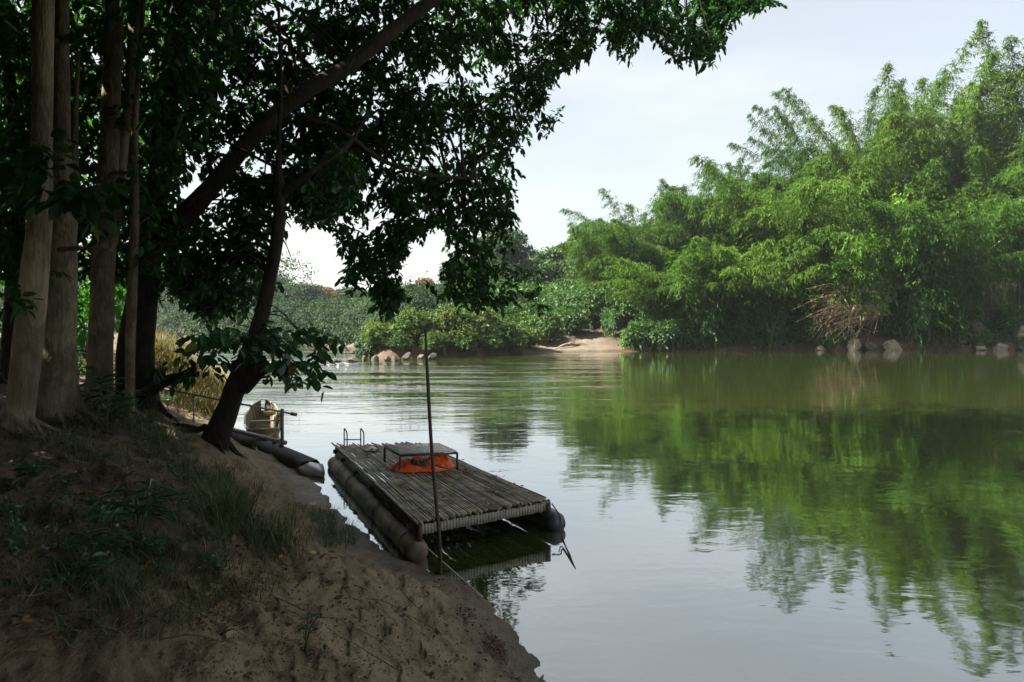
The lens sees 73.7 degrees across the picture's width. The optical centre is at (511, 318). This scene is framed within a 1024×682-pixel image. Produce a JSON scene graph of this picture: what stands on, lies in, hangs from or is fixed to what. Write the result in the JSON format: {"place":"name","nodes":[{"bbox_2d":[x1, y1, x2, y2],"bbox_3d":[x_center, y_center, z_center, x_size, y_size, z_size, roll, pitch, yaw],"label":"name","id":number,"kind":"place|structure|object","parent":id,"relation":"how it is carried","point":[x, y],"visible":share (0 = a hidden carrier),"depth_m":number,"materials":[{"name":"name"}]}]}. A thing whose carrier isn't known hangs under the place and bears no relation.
{"place":"outdoors","nodes":[
{"label":"outdoors","id":0,"kind":"place"},
{"bbox_2d":[155,327,228,416],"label":"gold grass","id":1,"kind":"structure","parent":0,"point":[164,352],"depth_m":25.02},
{"bbox_2d":[0,269,1023,681],"bbox_3d":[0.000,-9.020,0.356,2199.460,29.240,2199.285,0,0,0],"label":"ground","id":2,"kind":"structure","parent":0,"point":[118,657],"depth_m":5.30,"materials":[{"name":"soil"}]},
{"bbox_2d":[0,500,27,522],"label":"leafy weed","id":3,"kind":"object","parent":2,"relation":"on","point":[2,510],"visible":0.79,"depth_m":4.76,"materials":[{"name":"green plant"}]},
{"bbox_2d":[2,459,53,487],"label":"leafy weed","id":4,"kind":"object","parent":2,"relation":"on","point":[24,470],"visible":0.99,"depth_m":5.90,"materials":[{"name":"green plant"}]},
{"bbox_2d":[48,471,79,493],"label":"leafy weed","id":5,"kind":"object","parent":2,"relation":"on","point":[66,482],"visible":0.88,"depth_m":5.92,"materials":[{"name":"green plant"}]},
{"bbox_2d":[67,551,122,590],"bbox_3d":[-2.352,1.429,3.870,0.328,0.233,0.278,0,0,0],"label":"leafy weed","id":6,"kind":"object","parent":2,"relation":"on","point":[95,568],"visible":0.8,"depth_m":3.84,"materials":[{"name":"green plant"}]},
{"bbox_2d":[0,0,197,378],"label":"woodland","id":7,"kind":"object","parent":2,"relation":"on","point":[83,309],"visible":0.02,"depth_m":20.13,"materials":[{"name":"green plant"}]},
{"bbox_2d":[66,505,134,557],"bbox_3d":[-2.491,1.350,4.220,0.401,0.369,0.433,0,0,0],"label":"leafy weed","id":8,"kind":"object","parent":2,"relation":"on","point":[113,529],"visible":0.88,"depth_m":4.19,"materials":[{"name":"green plant"}]},
{"bbox_2d":[75,488,127,514],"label":"leafy weed","id":9,"kind":"object","parent":2,"relation":"on","point":[91,501],"visible":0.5,"depth_m":5.12,"materials":[{"name":"green plant"}]},
{"bbox_2d":[78,366,133,427],"bbox_3d":[-5.719,1.119,9.631,0.669,0.924,0.812,0,0,-45],"label":"leafy weed","id":10,"kind":"object","parent":2,"relation":"on","point":[101,390],"visible":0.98,"depth_m":9.61,"materials":[{"name":"green plant"}]},
{"bbox_2d":[0,0,228,384],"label":"riverside tree","id":11,"kind":"object","parent":2,"relation":"on","point":[6,338],"visible":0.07,"depth_m":13.14,"materials":[{"name":"green plant"}]},
{"bbox_2d":[95,389,145,428],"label":"leafy weed","id":12,"kind":"object","parent":2,"relation":"on","point":[115,409],"visible":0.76,"depth_m":10.05,"materials":[{"name":"green plant"}]},
{"bbox_2d":[0,0,248,436],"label":"riverside tree","id":13,"kind":"object","parent":2,"relation":"on","point":[33,168],"visible":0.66,"depth_m":8.38,"materials":[{"name":"green plant"}]},
{"bbox_2d":[0,0,250,433],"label":"riverside tree","id":14,"kind":"object","parent":2,"relation":"on","point":[58,391],"visible":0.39,"depth_m":9.52,"materials":[{"name":"brown plant"}]},
{"bbox_2d":[0,0,250,410],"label":"riverside tree","id":15,"kind":"object","parent":2,"relation":"on","point":[112,143],"visible":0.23,"depth_m":11.28,"materials":[{"name":"brown plant"}]},
{"bbox_2d":[0,0,251,424],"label":"riverside tree","id":16,"kind":"object","parent":2,"relation":"on","point":[136,202],"visible":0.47,"depth_m":11.00,"materials":[{"name":"green plant"}]},
{"bbox_2d":[83,477,182,528],"bbox_3d":[-2.598,1.302,4.752,0.611,0.366,0.591,0,0,-17],"label":"leafy weed","id":17,"kind":"object","parent":2,"relation":"on","point":[147,509],"visible":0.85,"depth_m":4.74,"materials":[{"name":"green plant"}]},
{"bbox_2d":[0,415,266,597],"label":"ground cover","id":18,"kind":"object","parent":2,"relation":"on","point":[16,550],"visible":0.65,"depth_m":4.70,"materials":[{"name":"green plant"}]},
{"bbox_2d":[147,560,170,576],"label":"leafy weed","id":19,"kind":"object","parent":2,"relation":"on","point":[157,562],"visible":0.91,"depth_m":4.21,"materials":[{"name":"green plant"}]},
{"bbox_2d":[160,394,175,404],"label":"leafy weed","id":20,"kind":"object","parent":2,"relation":"on","point":[165,399],"visible":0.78,"depth_m":19.65,"materials":[{"name":"green plant"}]},
{"bbox_2d":[0,380,375,650],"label":"grass","id":21,"kind":"structure","parent":2,"relation":"on","point":[232,512],"depth_m":5.78,"materials":[{"name":"plant"}]},
{"bbox_2d":[198,557,230,578],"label":"leafy weed","id":22,"kind":"object","parent":2,"relation":"on","point":[214,566],"visible":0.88,"depth_m":4.51,"materials":[{"name":"green plant"}]},
{"bbox_2d":[0,417,439,681],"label":"twigs","id":23,"kind":"object","parent":2,"relation":"on","point":[69,620],"visible":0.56,"depth_m":3.88,"materials":[{"name":"brown plant"}]},
{"bbox_2d":[163,388,296,444],"bbox_3d":[-6.357,2.231,15.489,2.840,1.443,0.312,0,0,-15],"label":"gangway","id":24,"kind":"object","parent":2,"relation":"on","point":[281,440],"visible":0.72,"depth_m":15.59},
{"bbox_2d":[226,630,237,637],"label":"pale leaf","id":25,"kind":"object","parent":2,"relation":"on","point":[231,633],"visible":1,"depth_m":3.74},
{"bbox_2d":[0,412,521,681],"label":"leaf litter","id":26,"kind":"object","parent":2,"relation":"on","point":[105,672],"visible":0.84,"depth_m":4.35,"materials":[{"name":"plant"}]},
{"bbox_2d":[158,8,371,459],"bbox_3d":[-5.503,-1.505,15.426,4.496,8.338,11.034,0,0,-20],"label":"leaning tree","id":27,"kind":"object","parent":2,"relation":"on","point":[204,291],"visible":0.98,"depth_m":12.47,"materials":[{"name":"green plant"}]},
{"bbox_2d":[0,248,544,357],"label":"woodland","id":28,"kind":"object","parent":2,"relation":"on","point":[348,319],"visible":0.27,"depth_m":83.38,"materials":[{"name":"green plant"}]},
{"bbox_2d":[273,282,334,306],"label":"tree","id":29,"kind":"object","parent":2,"relation":"on","point":[297,289],"visible":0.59,"depth_m":103.41,"materials":[{"name":"green plant"}]},
{"bbox_2d":[299,610,327,652],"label":"leafy weed","id":30,"kind":"object","parent":2,"relation":"on","point":[304,626],"visible":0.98,"depth_m":3.92,"materials":[{"name":"green plant"}]},
{"bbox_2d":[308,285,338,305],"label":"tree","id":31,"kind":"object","parent":2,"relation":"on","point":[329,290],"visible":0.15,"depth_m":109.33,"materials":[{"name":"brown plant"}]},
{"bbox_2d":[187,519,505,680],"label":"soil clods","id":32,"kind":"object","parent":2,"relation":"on","point":[285,644],"visible":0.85,"depth_m":4.49,"materials":[{"name":"brown soil"}]},
{"bbox_2d":[334,286,370,303],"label":"tree","id":33,"kind":"object","parent":2,"relation":"on","point":[356,293],"visible":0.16,"depth_m":115.64,"materials":[{"name":"green plant"}]},
{"bbox_2d":[355,318,411,354],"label":"river shrub","id":34,"kind":"object","parent":2,"relation":"on","point":[377,333],"visible":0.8,"depth_m":52.65,"materials":[{"name":"green plant"}]},
{"bbox_2d":[382,331,415,354],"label":"river shrub","id":35,"kind":"object","parent":2,"relation":"on","point":[401,340],"visible":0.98,"depth_m":52.08,"materials":[{"name":"green plant"}]},
{"bbox_2d":[390,305,434,344],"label":"river shrub","id":36,"kind":"object","parent":2,"relation":"on","point":[414,322],"visible":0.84,"depth_m":53.22,"materials":[{"name":"green plant"}]},
{"bbox_2d":[415,277,434,287],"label":"tree","id":37,"kind":"object","parent":2,"relation":"on","point":[428,280],"visible":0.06,"depth_m":111.06,"materials":[{"name":"brown plant"}]},
{"bbox_2d":[424,329,441,571],"bbox_3d":[-0.943,1.619,8.146,0.254,2.988,0.053,0,0,25],"label":"mooring pole","id":38,"kind":"object","parent":2,"relation":"in","point":[433,466],"visible":0.91,"depth_m":8.13,"materials":[{"name":"brown wood"}]},
{"bbox_2d":[414,328,453,356],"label":"river shrub","id":39,"kind":"object","parent":2,"relation":"on","point":[436,341],"visible":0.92,"depth_m":52.35,"materials":[{"name":"green plant"}]},
{"bbox_2d":[425,303,471,347],"bbox_3d":[-5.517,0.803,55.557,4.666,4.495,4.929,0,0,-1],"label":"river shrub","id":40,"kind":"object","parent":2,"relation":"on","point":[444,320],"visible":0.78,"depth_m":54.36,"materials":[{"name":"green plant"}]},
{"bbox_2d":[115,0,787,422],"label":"leaning limb tree","id":41,"kind":"object","parent":2,"relation":"on","point":[315,94],"visible":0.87,"depth_m":15.74,"materials":[{"name":"green plant"}]},
{"bbox_2d":[447,325,481,356],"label":"river shrub","id":42,"kind":"object","parent":2,"relation":"on","point":[464,341],"visible":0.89,"depth_m":53.73,"materials":[{"name":"green plant"}]},
{"bbox_2d":[459,305,499,349],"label":"river shrub","id":43,"kind":"object","parent":2,"relation":"on","point":[483,321],"visible":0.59,"depth_m":55.92,"materials":[{"name":"green plant"}]},
{"bbox_2d":[473,325,510,355],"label":"river shrub","id":44,"kind":"object","parent":2,"relation":"on","point":[489,343],"visible":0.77,"depth_m":55.51,"materials":[{"name":"green plant"}]},
{"bbox_2d":[469,227,536,272],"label":"tree","id":45,"kind":"object","parent":2,"relation":"on","point":[519,241],"visible":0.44,"depth_m":90.50,"materials":[{"name":"green plant"}]},
{"bbox_2d":[487,315,525,349],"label":"river shrub","id":46,"kind":"object","parent":2,"relation":"on","point":[507,327],"visible":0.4,"depth_m":57.25,"materials":[{"name":"green plant"}]},
{"bbox_2d":[503,333,529,353],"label":"river shrub","id":47,"kind":"object","parent":2,"relation":"on","point":[518,342],"visible":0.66,"depth_m":57.19,"materials":[{"name":"green plant"}]},
{"bbox_2d":[516,322,547,349],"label":"river shrub","id":48,"kind":"object","parent":2,"relation":"on","point":[534,336],"visible":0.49,"depth_m":60.42,"materials":[{"name":"green plant"}]},
{"bbox_2d":[524,308,566,345],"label":"bank shrub","id":49,"kind":"object","parent":2,"relation":"on","point":[550,324],"visible":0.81,"depth_m":64.35,"materials":[{"name":"green plant"}]},
{"bbox_2d":[536,246,576,274],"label":"tree","id":50,"kind":"object","parent":2,"relation":"on","point":[553,253],"visible":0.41,"depth_m":92.69,"materials":[{"name":"green plant"}]},
{"bbox_2d":[555,341,579,348],"bbox_3d":[5.225,2.414,63.302,3.279,0.719,0.445,0,0,-44],"label":"driftwood","id":51,"kind":"object","parent":2,"relation":"on","point":[571,343],"visible":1,"depth_m":63.48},
{"bbox_2d":[552,301,590,335],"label":"bank shrub","id":52,"kind":"object","parent":2,"relation":"on","point":[574,316],"visible":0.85,"depth_m":68.80,"materials":[{"name":"green plant"}]},
{"bbox_2d":[567,228,594,245],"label":"tree","id":53,"kind":"object","parent":2,"relation":"on","point":[570,236],"visible":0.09,"depth_m":98.55,"materials":[{"name":"green plant"}]},
{"bbox_2d":[567,282,620,329],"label":"bank shrub","id":54,"kind":"object","parent":2,"relation":"on","point":[592,299],"visible":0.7,"depth_m":72.54,"materials":[{"name":"green plant"}]},
{"bbox_2d":[599,306,624,339],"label":"bank shrub","id":55,"kind":"object","parent":2,"relation":"on","point":[611,322],"visible":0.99,"depth_m":68.77,"materials":[{"name":"green plant"}]},
{"bbox_2d":[553,218,674,290],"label":"bamboo clump","id":56,"kind":"object","parent":2,"relation":"on","point":[583,258],"visible":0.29,"depth_m":76.70,"materials":[{"name":"green plant"}]},
{"bbox_2d":[605,280,645,322],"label":"bank shrub","id":57,"kind":"object","parent":2,"relation":"on","point":[623,309],"visible":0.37,"depth_m":72.02,"materials":[{"name":"green plant"}]},
{"bbox_2d":[558,178,697,315],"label":"bamboo clump","id":58,"kind":"object","parent":2,"relation":"on","point":[607,233],"visible":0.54,"depth_m":72.83,"materials":[{"name":"green plant"}]},
{"bbox_2d":[620,318,671,351],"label":"bank shrub","id":59,"kind":"object","parent":2,"relation":"on","point":[646,333],"visible":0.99,"depth_m":62.44,"materials":[{"name":"green plant"}]},
{"bbox_2d":[593,241,732,328],"bbox_3d":[14.732,-2.312,65.777,14.418,9.492,11.570,0,0,-44],"label":"bamboo clump","id":60,"kind":"object","parent":2,"relation":"on","point":[684,281],"visible":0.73,"depth_m":64.45,"materials":[{"name":"green plant"}]},
{"bbox_2d":[646,316,699,351],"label":"bank shrub","id":61,"kind":"object","parent":2,"relation":"on","point":[676,331],"visible":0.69,"depth_m":63.41,"materials":[{"name":"green plant"}]},
{"bbox_2d":[683,289,728,350],"bbox_3d":[18.531,0.109,65.974,4.410,6.537,6.036,0,0,12],"label":"bank shrub","id":62,"kind":"object","parent":2,"relation":"on","point":[712,314],"visible":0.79,"depth_m":64.17,"materials":[{"name":"green plant"}]},
{"bbox_2d":[432,241,1023,350],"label":"bank undergrowth","id":63,"kind":"object","parent":2,"relation":"on","point":[555,296],"visible":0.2,"depth_m":66.81,"materials":[{"name":"green plant"}]},
{"bbox_2d":[648,158,811,269],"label":"bamboo clump","id":64,"kind":"object","parent":2,"relation":"on","point":[690,215],"visible":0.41,"depth_m":72.90,"materials":[{"name":"green plant"}]},
{"bbox_2d":[689,224,839,345],"bbox_3d":[22.683,-2.905,64.715,12.940,11.581,16.126,0,0,6],"label":"bamboo clump","id":65,"kind":"object","parent":2,"relation":"on","point":[751,281],"visible":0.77,"depth_m":63.04,"materials":[{"name":"green plant"}]},
{"bbox_2d":[698,149,843,254],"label":"bamboo clump","id":66,"kind":"object","parent":2,"relation":"on","point":[760,181],"visible":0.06,"depth_m":76.07,"materials":[{"name":"green plant"}]},
{"bbox_2d":[687,128,909,318],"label":"bamboo clump","id":67,"kind":"object","parent":2,"relation":"on","point":[799,223],"visible":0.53,"depth_m":65.64,"materials":[{"name":"green plant"}]},
{"bbox_2d":[789,313,823,342],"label":"bank shrub","id":68,"kind":"object","parent":2,"relation":"on","point":[795,326],"visible":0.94,"depth_m":65.19,"materials":[{"name":"green plant"}]},
{"bbox_2d":[815,344,824,350],"bbox_3d":[29.326,2.832,64.946,1.118,0.790,0.812,0,0,-15],"label":"boulder","id":69,"kind":"object","parent":2,"relation":"on","point":[820,347],"visible":0.88,"depth_m":64.63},
{"bbox_2d":[727,77,918,257],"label":"bamboo clump","id":70,"kind":"object","parent":2,"relation":"on","point":[789,159],"visible":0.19,"depth_m":76.74,"materials":[{"name":"green plant"}]},
{"bbox_2d":[765,251,911,336],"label":"bamboo clump","id":71,"kind":"object","parent":2,"relation":"on","point":[804,308],"visible":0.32,"depth_m":65.01,"materials":[{"name":"green plant"}]},
{"bbox_2d":[822,217,901,342],"bbox_3d":[33.354,-3.491,64.974,7.727,12.426,5.154,0,0,-11],"label":"vine curtain","id":72,"kind":"object","parent":71,"relation":"hanging from","point":[879,262],"visible":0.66,"depth_m":64.09,"materials":[{"name":"green plant"}]},
{"bbox_2d":[791,273,892,349],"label":"dead branches","id":73,"kind":"object","parent":2,"relation":"on","point":[856,308],"visible":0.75,"depth_m":64.11,"materials":[{"name":"wood"}]},
{"bbox_2d":[846,339,861,349],"bbox_3d":[32.529,2.756,64.960,1.278,1.699,0.725,0,0,20],"label":"boulder","id":74,"kind":"object","parent":2,"relation":"on","point":[852,345],"visible":0.8,"depth_m":64.69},
{"bbox_2d":[862,340,876,350],"bbox_3d":[34.101,2.752,65.108,1.261,1.438,1.432,0,0,25],"label":"boulder","id":75,"kind":"object","parent":2,"relation":"on","point":[870,345],"visible":0.78,"depth_m":64.60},
{"bbox_2d":[770,27,997,292],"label":"bamboo clump","id":76,"kind":"object","parent":2,"relation":"on","point":[922,123],"visible":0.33,"depth_m":68.40,"materials":[{"name":"green plant"}]},
{"bbox_2d":[882,339,901,350],"bbox_3d":[36.249,2.624,65.044,1.673,1.332,0.808,0,0,34],"label":"boulder","id":77,"kind":"object","parent":2,"relation":"on","point":[893,344],"visible":0.78,"depth_m":64.82,"materials":[{"name":"stone"}]},
{"bbox_2d":[822,165,964,257],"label":"bamboo clump","id":78,"kind":"object","parent":2,"relation":"on","point":[880,185],"visible":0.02,"depth_m":72.31,"materials":[{"name":"green plant"}]},
{"bbox_2d":[879,287,934,350],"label":"bank shrub","id":79,"kind":"object","parent":2,"relation":"on","point":[916,324],"visible":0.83,"depth_m":65.55,"materials":[{"name":"green plant"}]},
{"bbox_2d":[848,157,1023,343],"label":"bamboo clump","id":80,"kind":"object","parent":2,"relation":"on","point":[960,241],"visible":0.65,"depth_m":63.72,"materials":[{"name":"green plant"}]},
{"bbox_2d":[874,184,940,302],"bbox_3d":[38.531,-7.060,66.904,5.856,11.735,8.781,0,0,27],"label":"vine curtain","id":81,"kind":"object","parent":80,"relation":"hanging from","point":[910,248],"visible":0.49,"depth_m":64.64,"materials":[{"name":"green plant"}]},
{"bbox_2d":[882,46,1023,309],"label":"bamboo clump","id":82,"kind":"object","parent":2,"relation":"on","point":[962,118],"visible":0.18,"depth_m":68.15,"materials":[{"name":"green plant"}]},
{"bbox_2d":[943,299,990,334],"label":"bank shrub","id":83,"kind":"object","parent":2,"relation":"on","point":[978,314],"visible":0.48,"depth_m":66.40,"materials":[{"name":"green plant"}]},
{"bbox_2d":[929,19,1023,308],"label":"bamboo clump","id":84,"kind":"object","parent":2,"relation":"on","point":[1016,40],"visible":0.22,"depth_m":68.72,"materials":[{"name":"green plant"}]},
{"bbox_2d":[932,106,1023,329],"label":"bamboo clump","id":85,"kind":"object","parent":2,"relation":"on","point":[975,150],"visible":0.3,"depth_m":67.18,"materials":[{"name":"green plant"}]},
{"bbox_2d":[941,170,1023,239],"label":"vine curtain","id":86,"kind":"object","parent":85,"relation":"hanging from","point":[987,196],"visible":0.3,"depth_m":66.06,"materials":[{"name":"green plant"}]},
{"bbox_2d":[971,321,986,335],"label":"boulder","id":87,"kind":"object","parent":2,"relation":"on","point":[977,326],"visible":0.75,"depth_m":65.65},
{"bbox_2d":[975,346,985,349],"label":"boulder","id":88,"kind":"object","parent":2,"relation":"on","point":[980,347],"visible":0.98,"depth_m":64.72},
{"bbox_2d":[993,343,1008,350],"bbox_3d":[46.542,2.821,64.951,1.331,0.977,1.100,0,0,4],"label":"boulder","id":89,"kind":"object","parent":2,"relation":"on","point":[999,346],"visible":0.87,"depth_m":64.59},
{"bbox_2d":[982,301,1023,334],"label":"bank shrub","id":90,"kind":"object","parent":2,"relation":"on","point":[1011,314],"visible":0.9,"depth_m":66.36,"materials":[{"name":"green plant"}]},
{"bbox_2d":[1011,324,1023,342],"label":"boulder","id":91,"kind":"object","parent":2,"relation":"on","point":[1020,335],"visible":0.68,"depth_m":65.52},
{"bbox_2d":[0,0,1023,289],"label":"sky","id":92,"kind":"structure","parent":0,"point":[623,130],"materials":[{"name":"white"}]},
{"bbox_2d":[163,342,1023,681],"bbox_3d":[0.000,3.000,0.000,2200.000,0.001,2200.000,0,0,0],"label":"river water","id":93,"kind":"structure","parent":0,"point":[793,516],"depth_m":11.33,"materials":[{"name":"liquid"}]},
{"bbox_2d":[244,399,279,437],"bbox_3d":[-6.568,2.733,18.035,0.962,0.734,4.638,0,0,-20],"label":"wooden boat","id":94,"kind":"object","parent":93,"relation":"on","point":[252,416],"visible":0.68,"depth_m":18.87,"materials":[{"name":"brown wood"}]},
{"bbox_2d":[232,433,324,477],"bbox_3d":[-5.145,2.913,14.780,0.516,0.415,5.006,0,0,-40],"label":"long canoe","id":95,"kind":"object","parent":93,"relation":"on","point":[303,463],"visible":0.69,"depth_m":13.99,"materials":[{"name":"metal"}]},
{"bbox_2d":[371,355,378,361],"bbox_3d":[-9.648,2.833,48.031,0.533,0.554,0.604,0,0,-22],"label":"boulder","id":96,"kind":"object","parent":93,"relation":"in","point":[375,358],"visible":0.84,"depth_m":47.84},
{"bbox_2d":[402,352,410,359],"bbox_3d":[-7.727,2.831,50.002,0.645,0.757,0.653,0,0,23],"label":"boulder","id":97,"kind":"object","parent":93,"relation":"in","point":[407,356],"visible":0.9,"depth_m":49.82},
{"bbox_2d":[428,353,436,359],"bbox_3d":[-5.824,2.839,50.024,0.711,0.697,0.549,0,0,-32],"label":"boulder","id":98,"kind":"object","parent":93,"relation":"in","point":[432,356],"visible":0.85,"depth_m":49.85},
{"bbox_2d":[327,428,565,560],"bbox_3d":[-1.473,2.644,11.740,2.469,0.883,6.223,0,0,-25],"label":"bamboo raft","id":99,"kind":"object","parent":93,"relation":"on","point":[403,524],"visible":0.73,"depth_m":9.95,"materials":[{"name":"wood"}]},
{"bbox_2d":[365,446,376,450],"bbox_3d":[-2.727,2.504,13.240,0.260,0.075,0.239,0,0,0],"label":"plastic bag","id":100,"kind":"object","parent":99,"relation":"on","point":[370,447],"visible":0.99,"depth_m":13.18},
{"bbox_2d":[390,456,446,471],"bbox_3d":[-1.581,2.436,11.595,1.016,0.207,0.618,0,0,0],"label":"orange tarpaulin","id":101,"kind":"object","parent":99,"relation":"on","point":[406,466],"visible":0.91,"depth_m":11.39,"materials":[{"name":"fabric"}]},
{"bbox_2d":[410,459,430,465],"bbox_3d":[-1.548,2.402,11.466,0.387,0.105,0.211,0,0,12],"label":"folded canvas","id":102,"kind":"object","parent":101,"relation":"on","point":[425,462],"visible":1,"depth_m":11.40,"materials":[{"name":"grey fabric"}]},
{"bbox_2d":[383,443,457,468],"bbox_3d":[-1.595,2.392,11.850,1.140,0.308,0.975,0,0,-18],"label":"table","id":103,"kind":"object","parent":99,"relation":"on","point":[403,450],"visible":0.98,"depth_m":11.70,"materials":[{"name":"metal"}]},
{"bbox_2d":[354,445,522,508],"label":"fallen leaves","id":104,"kind":"object","parent":99,"relation":"on","point":[401,487],"visible":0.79,"depth_m":10.43,"materials":[{"name":"brown plant"}]},
{"bbox_2d":[428,455,453,467],"bbox_3d":[-1.283,2.439,11.737,0.594,0.202,0.461,0,0,0],"label":"orange bundle","id":105,"kind":"object","parent":99,"relation":"on","point":[445,460],"visible":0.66,"depth_m":11.65,"materials":[{"name":"fabric"}]},
{"bbox_2d":[435,464,461,473],"bbox_3d":[-1.068,2.450,11.185,0.506,0.159,0.050,0,0,2],"label":"wooden plank","id":106,"kind":"object","parent":99,"relation":"on","point":[448,468],"visible":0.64,"depth_m":11.16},
{"bbox_2d":[427,547,482,596],"bbox_3d":[-0.756,2.923,8.026,0.050,0.116,1.695,0,0,-30],"label":"mooring rope","id":107,"kind":"object","parent":99,"relation":"attached to","point":[456,573],"visible":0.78,"depth_m":7.77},
{"bbox_2d":[552,503,575,568],"bbox_3d":[0.721,2.845,8.701,0.078,0.428,2.106,0,0,-7],"label":"mooring rope","id":108,"kind":"object","parent":99,"relation":"hanging from","point":[562,536],"visible":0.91,"depth_m":9.09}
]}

